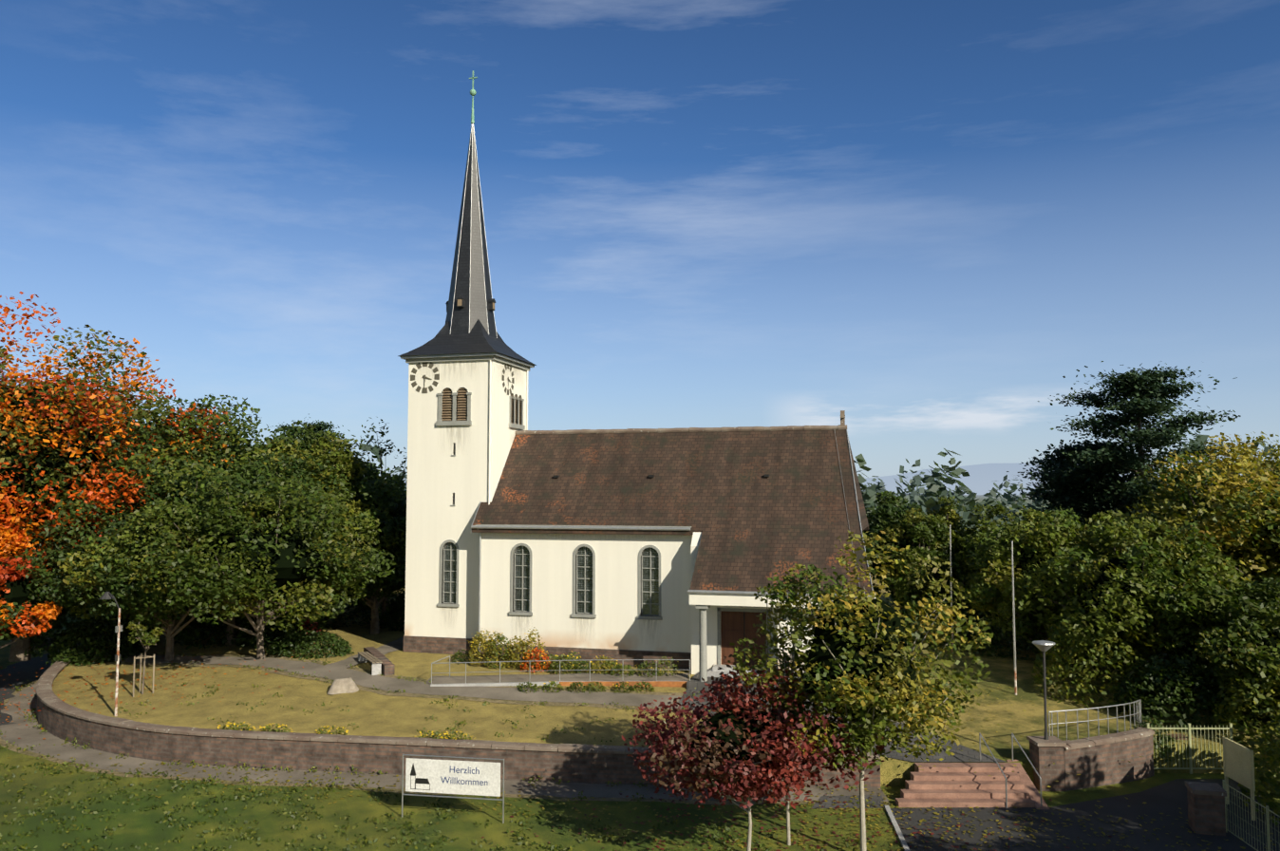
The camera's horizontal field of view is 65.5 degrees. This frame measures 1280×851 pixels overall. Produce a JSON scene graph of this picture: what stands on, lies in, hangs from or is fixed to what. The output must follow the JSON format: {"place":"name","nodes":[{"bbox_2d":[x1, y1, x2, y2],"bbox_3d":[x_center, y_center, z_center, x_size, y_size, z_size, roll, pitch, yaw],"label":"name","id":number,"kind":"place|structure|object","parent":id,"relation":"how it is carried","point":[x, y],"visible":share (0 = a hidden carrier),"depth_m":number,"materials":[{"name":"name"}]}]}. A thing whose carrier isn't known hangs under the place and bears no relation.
{"place":"outdoors","nodes":[
{"label":"outdoors","id":0,"kind":"place"},
{"bbox_2d":[0,291,240,661],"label":"orange tree","id":1,"kind":"object","parent":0,"point":[105,405],"depth_m":50.42,"materials":[{"name":"plant"}]},
{"bbox_2d":[267,416,356,455],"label":"tree","id":2,"kind":"object","parent":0,"point":[323,426],"depth_m":96.16,"materials":[{"name":"plant"}]},
{"bbox_2d":[404,359,527,638],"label":"church tower","id":3,"kind":"structure","parent":0,"point":[439,475],"depth_m":49.99,"materials":[{"name":"paint"}]},
{"bbox_2d":[0,494,1279,850],"bbox_3d":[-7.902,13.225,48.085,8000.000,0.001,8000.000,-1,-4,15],"label":"ground","id":4,"kind":"structure","parent":0,"point":[141,829],"depth_m":30.47,"materials":[{"name":"green plant"}]},
{"bbox_2d":[0,761,874,850],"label":"lawn tufts","id":5,"kind":"object","parent":4,"relation":"on","point":[242,797],"depth_m":30.22,"materials":[{"name":"green plant"}]},
{"bbox_2d":[0,680,875,805],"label":"tufts","id":6,"kind":"object","parent":4,"relation":"on","point":[210,777],"visible":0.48,"depth_m":35.64,"materials":[{"name":"green plant"}]},
{"bbox_2d":[401,753,504,823],"bbox_3d":[-5.737,11.148,30.454,3.288,2.002,0.048,-1,-4,10],"label":"welcome sign","id":7,"kind":"object","parent":4,"relation":"on","point":[423,775],"visible":0.96,"depth_m":30.47,"materials":[{"name":"metal"}]},
{"bbox_2d":[440,765,487,785],"bbox_3d":[-5.375,10.693,30.399,1.505,0.534,0.001,-1,-4,10],"label":"sign lettering","id":8,"kind":"object","parent":7,"relation":"attached to","point":[462,780],"visible":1,"depth_m":30.39},
{"bbox_2d":[35,617,1226,835],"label":"stone walls","id":9,"kind":"structure","parent":4,"relation":"on","point":[1099,760],"depth_m":34.97,"materials":[{"name":"stone"}]},
{"bbox_2d":[1032,640,1054,739],"bbox_3d":[13.814,9.021,33.943,0.760,3.310,0.760,-1,-4,15],"label":"street lamp","id":10,"kind":"object","parent":9,"relation":"on","point":[1044,646],"visible":1,"depth_m":33.88,"materials":[{"name":"metal"}]},
{"bbox_2d":[0,632,1279,850],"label":"paths","id":11,"kind":"structure","parent":4,"relation":"on","point":[1170,800],"depth_m":34.14,"materials":[{"name":"asphalt"}]},
{"bbox_2d":[0,525,69,648],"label":"tree","id":12,"kind":"object","parent":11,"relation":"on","point":[16,622],"depth_m":46.81,"materials":[{"name":"plant"}]},
{"bbox_2d":[0,650,1278,850],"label":"leaf litter","id":13,"kind":"object","parent":11,"relation":"on","point":[855,840],"visible":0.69,"depth_m":30.64,"materials":[{"name":"plant"}]},
{"bbox_2d":[879,533,1001,626],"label":"tree","id":14,"kind":"object","parent":11,"relation":"on","point":[891,590],"depth_m":56.79,"materials":[{"name":"plant"}]},
{"bbox_2d":[956,505,1140,661],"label":"tree","id":15,"kind":"object","parent":11,"relation":"on","point":[1063,524],"depth_m":46.91,"materials":[{"name":"plant"}]},
{"bbox_2d":[1000,508,1241,628],"bbox_3d":[23.742,8.189,49.314,11.273,7.987,11.579,-1,-4,15],"label":"tree","id":16,"kind":"object","parent":11,"relation":"on","point":[1093,519],"depth_m":48.81,"materials":[{"name":"plant"}]},
{"bbox_2d":[1008,510,1247,681],"bbox_3d":[21.119,7.785,43.120,9.737,8.140,10.034,-1,-4,15],"label":"tree","id":17,"kind":"object","parent":11,"relation":"on","point":[1177,571],"depth_m":41.12,"materials":[{"name":"plant"}]},
{"bbox_2d":[1222,735,1255,820],"bbox_3d":[18.795,11.050,31.232,0.080,2.100,1.800,0,-4,5],"label":"notice board","id":18,"kind":"object","parent":11,"relation":"on","point":[1238,763],"visible":0.95,"depth_m":31.12,"materials":[{"name":"metal"}]},
{"bbox_2d":[1222,779,1279,850],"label":"fence","id":19,"kind":"object","parent":11,"relation":"on","point":[1268,810],"visible":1,"depth_m":27.73,"materials":[{"name":"metal"}]},
{"bbox_2d":[43,433,1279,592],"bbox_3d":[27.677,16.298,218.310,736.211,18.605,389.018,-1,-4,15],"label":"hills","id":20,"kind":"structure","parent":4,"relation":"on","point":[925,498],"depth_m":162.53,"materials":[{"name":"green plant"}]},
{"bbox_2d":[621,654,893,850],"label":"tree","id":21,"kind":"object","parent":4,"relation":"on","point":[675,750],"depth_m":26.47,"materials":[{"name":"plant"}]},
{"bbox_2d":[752,585,819,845],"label":"thin tree","id":22,"kind":"object","parent":4,"relation":"on","point":[785,654],"depth_m":28.36,"materials":[{"name":"plant"}]},
{"bbox_2d":[727,529,993,850],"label":"yellow tree","id":23,"kind":"object","parent":4,"relation":"on","point":[866,698],"depth_m":26.50,"materials":[{"name":"plant"}]},
{"bbox_2d":[1166,733,1193,739],"bbox_3d":[19.730,11.906,36.402,0.640,1.080,0.740,0,-4,-5],"label":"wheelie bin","id":24,"kind":"object","parent":4,"relation":"on","point":[1178,736],"visible":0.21,"depth_m":36.35,"materials":[{"name":"plastic"}]},
{"bbox_2d":[1237,712,1279,825],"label":"hedge","id":25,"kind":"object","parent":4,"relation":"on","point":[1264,776],"visible":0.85,"depth_m":31.41,"materials":[{"name":"green plant"}]},
{"bbox_2d":[0,0,1279,481],"label":"sky","id":26,"kind":"structure","parent":0,"point":[912,219],"materials":[{"name":"blue"}]},
{"bbox_2d":[51,534,1279,786],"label":"lawn","id":27,"kind":"structure","parent":0,"point":[370,713],"depth_m":40.27,"materials":[{"name":"green plant"}]},
{"bbox_2d":[23,593,154,657],"bbox_3d":[-30.874,10.857,55.519,7.130,3.350,7.087,-1,-4,15],"label":"shrub","id":28,"kind":"object","parent":27,"relation":"on","point":[35,639],"visible":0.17,"depth_m":53.70,"materials":[{"name":"green plant"}]},
{"bbox_2d":[45,616,143,666],"bbox_3d":[-28.521,11.209,52.274,4.496,2.411,4.560,-1,-4,15],"label":"shrub","id":29,"kind":"object","parent":27,"relation":"on","point":[72,638],"visible":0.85,"depth_m":51.22,"materials":[{"name":"green plant"}]},
{"bbox_2d":[99,591,122,715],"bbox_3d":[-21.589,9.327,40.602,1.453,5.000,0.571,-2,-5,33],"label":"pole lamp","id":30,"kind":"object","parent":27,"relation":"on","point":[109,595],"visible":0.96,"depth_m":40.18,"materials":[{"name":"metal"}]},
{"bbox_2d":[14,448,251,660],"bbox_3d":[-23.798,6.711,50.481,13.693,10.968,12.922,-1,-4,15],"label":"tree","id":31,"kind":"object","parent":27,"relation":"on","point":[82,570],"depth_m":47.05,"materials":[{"name":"plant"}]},
{"bbox_2d":[132,653,154,696],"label":"tree stakes","id":32,"kind":"object","parent":27,"relation":"on","point":[138,657],"visible":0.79,"depth_m":43.50,"materials":[{"name":"wood"}]},
{"bbox_2d":[126,614,165,694],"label":"young tree","id":33,"kind":"object","parent":27,"relation":"on","point":[152,634],"depth_m":43.46,"materials":[{"name":"plant"}]},
{"bbox_2d":[60,371,237,621],"bbox_3d":[-34.513,4.773,66.037,16.859,16.337,17.550,-1,-4,15],"label":"tree","id":34,"kind":"object","parent":27,"relation":"on","point":[132,406],"depth_m":64.80,"materials":[{"name":"plant"}]},
{"bbox_2d":[11,394,368,639],"bbox_3d":[-25.044,5.316,56.541,18.663,13.955,19.220,-1,-4,15],"label":"tree","id":35,"kind":"object","parent":27,"relation":"on","point":[232,433],"depth_m":53.24,"materials":[{"name":"plant"}]},
{"bbox_2d":[174,607,275,649],"bbox_3d":[-23.073,10.878,55.462,5.263,2.555,5.298,-1,-4,15],"label":"shrub","id":36,"kind":"object","parent":27,"relation":"on","point":[196,631],"visible":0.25,"depth_m":53.72,"materials":[{"name":"green plant"}]},
{"bbox_2d":[100,442,353,645],"bbox_3d":[-21.940,6.452,53.780,12.759,11.320,12.622,-1,-4,15],"label":"tree","id":37,"kind":"object","parent":27,"relation":"on","point":[263,473],"depth_m":52.83,"materials":[{"name":"plant"}]},
{"bbox_2d":[217,721,255,731],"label":"wallflowers","id":38,"kind":"object","parent":27,"relation":"on","point":[235,725],"depth_m":37.37,"materials":[{"name":"plant"}]},
{"bbox_2d":[183,599,293,633],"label":"shrub","id":39,"kind":"object","parent":27,"relation":"on","point":[218,624],"depth_m":58.33,"materials":[{"name":"green plant"}]},
{"bbox_2d":[119,469,396,659],"bbox_3d":[-18.756,7.016,48.763,12.674,9.480,12.828,-1,-4,15],"label":"tree","id":40,"kind":"object","parent":27,"relation":"on","point":[188,565],"depth_m":46.67,"materials":[{"name":"plant"}]},
{"bbox_2d":[257,722,293,732],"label":"wallflowers","id":41,"kind":"object","parent":27,"relation":"on","point":[270,727],"depth_m":37.09,"materials":[{"name":"plant"}]},
{"bbox_2d":[233,602,330,648],"bbox_3d":[-19.335,10.630,53.951,4.896,2.416,4.908,-1,-4,15],"label":"shrub","id":42,"kind":"object","parent":27,"relation":"on","point":[245,639],"visible":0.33,"depth_m":52.49,"materials":[{"name":"green plant"}]},
{"bbox_2d":[296,616,321,639],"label":"shrub","id":43,"kind":"object","parent":27,"relation":"on","point":[309,622],"visible":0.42,"depth_m":52.56,"materials":[{"name":"green plant"}]},
{"bbox_2d":[264,629,354,658],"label":"bush","id":44,"kind":"object","parent":27,"relation":"on","point":[303,636],"visible":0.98,"depth_m":49.31,"materials":[{"name":"green plant"}]},
{"bbox_2d":[257,419,382,626],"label":"tree","id":45,"kind":"object","parent":27,"relation":"on","point":[343,459],"depth_m":57.17,"materials":[{"name":"plant"}]},
{"bbox_2d":[315,725,348,734],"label":"wallflowers","id":46,"kind":"object","parent":27,"relation":"on","point":[321,731],"depth_m":36.72,"materials":[{"name":"plant"}]},
{"bbox_2d":[286,589,382,628],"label":"shrub","id":47,"kind":"object","parent":27,"relation":"on","point":[361,606],"visible":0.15,"depth_m":59.80,"materials":[{"name":"green plant"}]},
{"bbox_2d":[327,677,358,694],"bbox_3d":[-12.699,11.076,42.512,1.364,0.578,1.312,-1,-4,15],"label":"boulder","id":48,"kind":"object","parent":27,"relation":"on","point":[347,685],"visible":0.94,"depth_m":42.26,"materials":[{"name":"stone"}]},
{"bbox_2d":[309,471,406,634],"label":"tree","id":49,"kind":"object","parent":27,"relation":"on","point":[386,499],"depth_m":54.84,"materials":[{"name":"plant"}]},
{"bbox_2d":[357,646,395,675],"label":"bench wall","id":50,"kind":"structure","parent":27,"relation":"on","point":[378,660],"depth_m":45.35,"materials":[{"name":"stone"}]},
{"bbox_2d":[347,416,407,621],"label":"bare tree","id":51,"kind":"object","parent":27,"relation":"on","point":[384,450],"depth_m":60.16,"materials":[{"name":"plant"}]},
{"bbox_2d":[350,577,405,618],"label":"shrub","id":52,"kind":"object","parent":27,"relation":"on","point":[378,606],"depth_m":63.96,"materials":[{"name":"green plant"}]},
{"bbox_2d":[357,463,406,508],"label":"tree","id":53,"kind":"object","parent":27,"relation":"on","point":[391,471],"depth_m":69.38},
{"bbox_2d":[378,585,405,631],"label":"shrub","id":54,"kind":"object","parent":27,"relation":"on","point":[392,607],"visible":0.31,"depth_m":58.27,"materials":[{"name":"green plant"}]},
{"bbox_2d":[87,650,710,741],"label":"tufts","id":55,"kind":"object","parent":27,"relation":"on","point":[447,700],"visible":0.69,"depth_m":40.60,"materials":[{"name":"green plant"}]},
{"bbox_2d":[414,730,454,739],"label":"wallflowers","id":56,"kind":"object","parent":27,"relation":"on","point":[435,733],"depth_m":36.00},
{"bbox_2d":[435,730,474,739],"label":"wallflowers","id":57,"kind":"object","parent":27,"relation":"on","point":[460,736],"depth_m":35.88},
{"bbox_2d":[451,649,473,664],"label":"shrub","id":58,"kind":"object","parent":27,"relation":"on","point":[457,653],"visible":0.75,"depth_m":47.19,"materials":[{"name":"green plant"}]},
{"bbox_2d":[467,632,491,665],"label":"shrub","id":59,"kind":"object","parent":27,"relation":"on","point":[474,647],"depth_m":46.74,"materials":[{"name":"plant"}]},
{"bbox_2d":[468,629,498,665],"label":"shrub","id":60,"kind":"object","parent":27,"relation":"on","point":[480,649],"depth_m":46.54,"materials":[{"name":"plant"}]},
{"bbox_2d":[483,630,508,667],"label":"shrub","id":61,"kind":"object","parent":27,"relation":"on","point":[495,634],"depth_m":46.22,"materials":[{"name":"plant"}]},
{"bbox_2d":[484,632,515,669],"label":"shrub","id":62,"kind":"object","parent":27,"relation":"on","point":[494,645],"depth_m":46.03,"materials":[{"name":"plant"}]},
{"bbox_2d":[503,635,527,666],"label":"shrub","id":63,"kind":"object","parent":27,"relation":"on","point":[514,642],"depth_m":46.16,"materials":[{"name":"plant"}]},
{"bbox_2d":[506,638,535,668],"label":"shrub","id":64,"kind":"object","parent":27,"relation":"on","point":[517,644],"depth_m":45.86,"materials":[{"name":"plant"}]},
{"bbox_2d":[517,680,539,693],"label":"kerb bush","id":65,"kind":"object","parent":27,"relation":"on","point":[529,685],"visible":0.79,"depth_m":41.87,"materials":[{"name":"green plant"}]},
{"bbox_2d":[520,626,545,668],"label":"shrub","id":66,"kind":"object","parent":27,"relation":"on","point":[531,638],"depth_m":45.85,"materials":[{"name":"plant"}]},
{"bbox_2d":[519,646,551,672],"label":"shrub","id":67,"kind":"object","parent":27,"relation":"on","point":[544,657],"depth_m":45.25,"materials":[{"name":"plant"}]},
{"bbox_2d":[538,653,558,667],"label":"shrub","id":68,"kind":"object","parent":27,"relation":"on","point":[553,656],"depth_m":45.85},
{"bbox_2d":[541,680,564,693],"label":"kerb bush","id":69,"kind":"object","parent":27,"relation":"on","point":[557,686],"depth_m":41.91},
{"bbox_2d":[430,680,687,687],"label":"ramp kerb","id":70,"kind":"structure","parent":27,"relation":"on","point":[681,684],"depth_m":42.60,"materials":[{"name":"concrete"}]},
{"bbox_2d":[431,655,690,683],"bbox_3d":[-3.416,10.650,43.274,11.176,1.240,1.211,0,-4,3],"label":"ramp railing","id":71,"kind":"object","parent":70,"relation":"on","point":[590,669],"visible":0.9,"depth_m":42.81,"materials":[{"name":"metal"}]},
{"bbox_2d":[546,653,580,674],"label":"shrub","id":72,"kind":"object","parent":27,"relation":"on","point":[554,668],"depth_m":44.77,"materials":[{"name":"plant"}]},
{"bbox_2d":[561,651,585,669],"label":"shrub","id":73,"kind":"object","parent":27,"relation":"on","point":[574,653],"depth_m":45.13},
{"bbox_2d":[566,681,588,692],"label":"kerb bush","id":74,"kind":"object","parent":27,"relation":"on","point":[574,685],"visible":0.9,"depth_m":41.81,"materials":[{"name":"green plant"}]},
{"bbox_2d":[477,532,692,652],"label":"church wall","id":75,"kind":"structure","parent":27,"relation":"on","point":[615,625],"depth_m":46.89,"materials":[{"name":"paint"}]},
{"bbox_2d":[574,659,596,673],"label":"shrub","id":76,"kind":"object","parent":27,"relation":"on","point":[584,663],"depth_m":44.50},
{"bbox_2d":[583,681,606,692],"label":"kerb bush","id":77,"kind":"object","parent":27,"relation":"on","point":[600,687],"visible":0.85,"depth_m":41.86,"materials":[{"name":"green plant"}]},
{"bbox_2d":[586,655,619,673],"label":"shrub","id":78,"kind":"object","parent":27,"relation":"on","point":[594,665],"depth_m":44.40,"materials":[{"name":"plant"}]},
{"bbox_2d":[598,659,623,674],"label":"shrub","id":79,"kind":"object","parent":27,"relation":"on","point":[609,664],"depth_m":44.28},
{"bbox_2d":[609,680,634,693],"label":"kerb bush","id":80,"kind":"object","parent":27,"relation":"on","point":[624,686],"depth_m":41.77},
{"bbox_2d":[609,662,636,677],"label":"shrub","id":81,"kind":"object","parent":27,"relation":"on","point":[629,667],"depth_m":43.70,"materials":[{"name":"plant"}]},
{"bbox_2d":[397,70,875,695],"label":"church","id":82,"kind":"structure","parent":27,"relation":"on","point":[757,505],"depth_m":47.69,"materials":[{"name":"paint"}]},
{"bbox_2d":[633,680,655,693],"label":"kerb bush","id":83,"kind":"object","parent":27,"relation":"on","point":[646,685],"visible":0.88,"depth_m":41.75,"materials":[{"name":"green plant"}]},
{"bbox_2d":[635,659,661,677],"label":"bush","id":84,"kind":"object","parent":27,"relation":"on","point":[645,665],"depth_m":43.54,"materials":[{"name":"plant"}]},
{"bbox_2d":[652,656,678,676],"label":"bush","id":85,"kind":"object","parent":27,"relation":"on","point":[661,662],"depth_m":43.63,"materials":[{"name":"plant"}]},
{"bbox_2d":[690,531,819,674],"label":"wall","id":86,"kind":"structure","parent":27,"relation":"on","point":[711,636],"depth_m":44.44,"materials":[{"name":"paint"}]},
{"bbox_2d":[862,489,952,625],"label":"tree","id":87,"kind":"object","parent":27,"relation":"on","point":[885,509],"depth_m":54.91,"materials":[{"name":"plant"}]},
{"bbox_2d":[880,507,950,640],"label":"tree","id":88,"kind":"object","parent":27,"relation":"on","point":[900,581],"depth_m":53.04,"materials":[{"name":"plant"}]},
{"bbox_2d":[902,596,989,650],"bbox_3d":[15.653,10.197,51.861,4.815,2.728,3.722,-1,-4,15],"label":"bush","id":89,"kind":"object","parent":27,"relation":"on","point":[964,611],"visible":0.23,"depth_m":51.36,"materials":[{"name":"green plant"}]},
{"bbox_2d":[949,525,954,654],"bbox_3d":[15.452,8.168,49.357,0.092,6.460,0.092,0,-4,-7],"label":"flagpole","id":90,"kind":"object","parent":27,"relation":"on","point":[950,575],"visible":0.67,"depth_m":49.38,"materials":[{"name":"metal"}]},
{"bbox_2d":[926,495,982,637],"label":"tree","id":91,"kind":"object","parent":27,"relation":"on","point":[948,517],"depth_m":53.89,"materials":[{"name":"plant"}]},
{"bbox_2d":[895,733,1049,809],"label":"steps","id":92,"kind":"structure","parent":27,"relation":"on","point":[954,784],"depth_m":32.46,"materials":[{"name":"stone"}]},
{"bbox_2d":[954,503,1010,643],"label":"tree","id":93,"kind":"object","parent":27,"relation":"on","point":[1001,509],"depth_m":52.72,"materials":[{"name":"plant"}]},
{"bbox_2d":[1011,541,1016,695],"bbox_3d":[15.643,8.081,41.628,0.092,6.460,0.092,0,-4,-7],"label":"flagpole","id":94,"kind":"object","parent":27,"relation":"on","point":[1014,655],"visible":0.92,"depth_m":41.57,"materials":[{"name":"metal"}]},
{"bbox_2d":[994,508,1045,648],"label":"tree","id":95,"kind":"object","parent":27,"relation":"on","point":[1027,517],"depth_m":51.40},
{"bbox_2d":[965,604,1076,660],"bbox_3d":[18.779,10.022,49.385,5.322,3.136,4.518,-1,-4,15],"label":"bush","id":96,"kind":"object","parent":27,"relation":"on","point":[995,638],"visible":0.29,"depth_m":48.52,"materials":[{"name":"green plant"}]},
{"bbox_2d":[995,434,1178,535],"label":"pine","id":97,"kind":"object","parent":27,"relation":"on","point":[1063,462],"depth_m":59.51,"materials":[{"name":"plant"}]},
{"bbox_2d":[1048,698,1141,739],"bbox_3d":[16.291,10.581,35.257,4.649,1.271,0.329,2,-4,-25],"label":"railing","id":98,"kind":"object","parent":27,"relation":"on","point":[1138,703],"depth_m":35.12,"materials":[{"name":"metal"}]},
{"bbox_2d":[1030,617,1164,711],"bbox_3d":[19.203,9.742,42.012,5.225,3.568,5.261,-1,-4,15],"label":"bush","id":99,"kind":"object","parent":27,"relation":"on","point":[1059,668],"visible":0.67,"depth_m":40.92,"materials":[{"name":"green plant"}]},
{"bbox_2d":[1006,360,1265,530],"bbox_3d":[28.473,4.495,56.509,11.343,16.151,12.379,1,-4,-16],"label":"pine","id":100,"kind":"object","parent":27,"relation":"on","point":[1145,395],"depth_m":55.62,"materials":[{"name":"plant"}]},
{"bbox_2d":[1129,715,1174,763],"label":"climbing plant","id":101,"kind":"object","parent":27,"relation":"on","point":[1158,734],"depth_m":35.65,"materials":[{"name":"green plant"}]},
{"bbox_2d":[1112,654,1233,733],"bbox_3d":[20.894,10.343,39.007,4.525,2.759,4.547,-1,-4,15],"label":"hedge","id":102,"kind":"object","parent":27,"relation":"on","point":[1170,672],"visible":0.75,"depth_m":38.29,"materials":[{"name":"green plant"}]},
{"bbox_2d":[1146,722,1233,773],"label":"gate","id":103,"kind":"structure","parent":27,"relation":"on","point":[1189,728],"depth_m":35.46,"materials":[{"name":"metal"}]},
{"bbox_2d":[1119,431,1279,591],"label":"tree","id":104,"kind":"object","parent":27,"relation":"on","point":[1176,500],"depth_m":47.74,"materials":[{"name":"plant"}]},
{"bbox_2d":[1169,460,1279,602],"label":"tree","id":105,"kind":"object","parent":27,"relation":"on","point":[1216,522],"depth_m":42.93,"materials":[{"name":"plant"}]},
{"bbox_2d":[1170,574,1279,715],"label":"tree","id":106,"kind":"object","parent":27,"relation":"on","point":[1251,611],"depth_m":37.58,"materials":[{"name":"plant"}]},
{"bbox_2d":[1211,650,1279,748],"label":"hedge","id":107,"kind":"object","parent":27,"relation":"on","point":[1242,702],"visible":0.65,"depth_m":35.92,"materials":[{"name":"green plant"}]},
{"bbox_2d":[404,463,1172,494],"bbox_3d":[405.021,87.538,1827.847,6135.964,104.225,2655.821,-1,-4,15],"label":"hills","id":108,"kind":"structure","parent":0,"point":[981,479],"depth_m":3022.18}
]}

